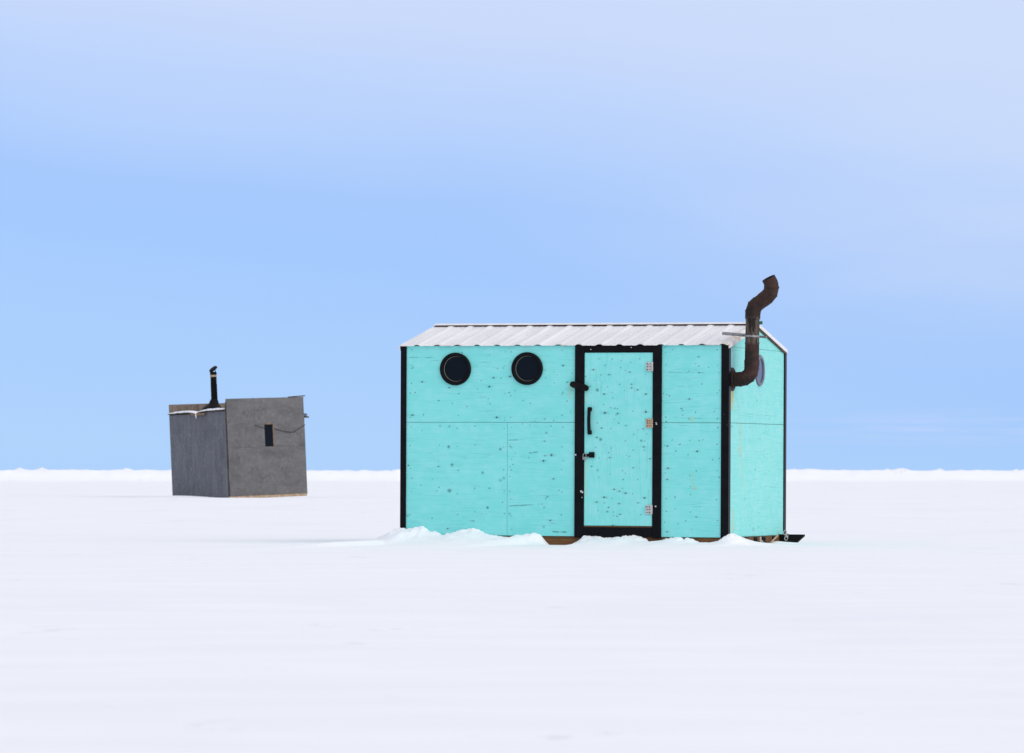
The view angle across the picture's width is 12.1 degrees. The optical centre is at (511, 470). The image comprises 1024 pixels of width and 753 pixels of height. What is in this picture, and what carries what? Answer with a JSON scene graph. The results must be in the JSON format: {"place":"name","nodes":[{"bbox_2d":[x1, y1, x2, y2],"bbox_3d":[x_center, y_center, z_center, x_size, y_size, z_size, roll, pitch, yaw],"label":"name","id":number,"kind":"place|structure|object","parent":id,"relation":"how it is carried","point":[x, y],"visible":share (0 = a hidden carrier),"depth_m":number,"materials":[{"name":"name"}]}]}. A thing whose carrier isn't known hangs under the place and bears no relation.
{"place":"outdoors","nodes":[
{"label":"outdoors","id":0,"kind":"place"},
{"bbox_2d":[0,467,1023,752],"bbox_3d":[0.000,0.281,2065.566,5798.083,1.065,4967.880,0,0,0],"label":"snow ground","id":1,"kind":"structure","parent":0,"point":[342,611],"depth_m":24.80,"materials":[{"name":"white snow"}]},
{"bbox_2d":[168,366,308,497],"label":"plywood hut","id":2,"kind":"object","parent":1,"relation":"on","point":[244,448],"visible":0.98,"depth_m":115.77,"materials":[{"name":"grey wood"}]},
{"bbox_2d":[264,423,273,446],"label":"window","id":3,"kind":"structure","parent":2,"relation":"in","point":[269,431],"depth_m":115.72,"materials":[{"name":"black glass"}]},
{"bbox_2d":[399,275,804,544],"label":"ice fishing shack","id":4,"kind":"structure","parent":1,"relation":"on","point":[560,433],"depth_m":51.83,"materials":[{"name":"teal paint"}]},
{"bbox_2d":[440,353,470,384],"bbox_3d":[-0.618,-1.099,52.148,0.352,0.352,0.030,0,0,18],"label":"porthole window","id":5,"kind":"structure","parent":4,"relation":"in","point":[456,367],"depth_m":52.15,"materials":[{"name":"black glass"}]},
{"bbox_2d":[511,352,542,384],"bbox_3d":[0.153,-1.098,51.893,0.352,0.352,0.030,0,0,18],"label":"porthole window","id":6,"kind":"structure","parent":4,"relation":"in","point":[526,368],"depth_m":51.89,"materials":[{"name":"black glass"}]},
{"bbox_2d":[582,353,652,525],"bbox_3d":[1.139,-0.338,51.543,0.790,1.845,0.055,0,0,18],"label":"door","id":7,"kind":"structure","parent":4,"relation":"in","point":[617,455],"depth_m":51.56,"materials":[{"name":"wood"}]},
{"bbox_2d":[756,355,764,385],"bbox_3d":[2.679,-1.089,52.380,0.022,0.340,0.340,0,0,18],"label":"porthole window","id":8,"kind":"structure","parent":4,"relation":"in","point":[761,373],"depth_m":52.40,"materials":[{"name":"clear glass"}]},
{"bbox_2d":[0,0,1023,470],"label":"sky","id":9,"kind":"structure","parent":0,"point":[279,196],"materials":[{"name":"blue"}]}
]}

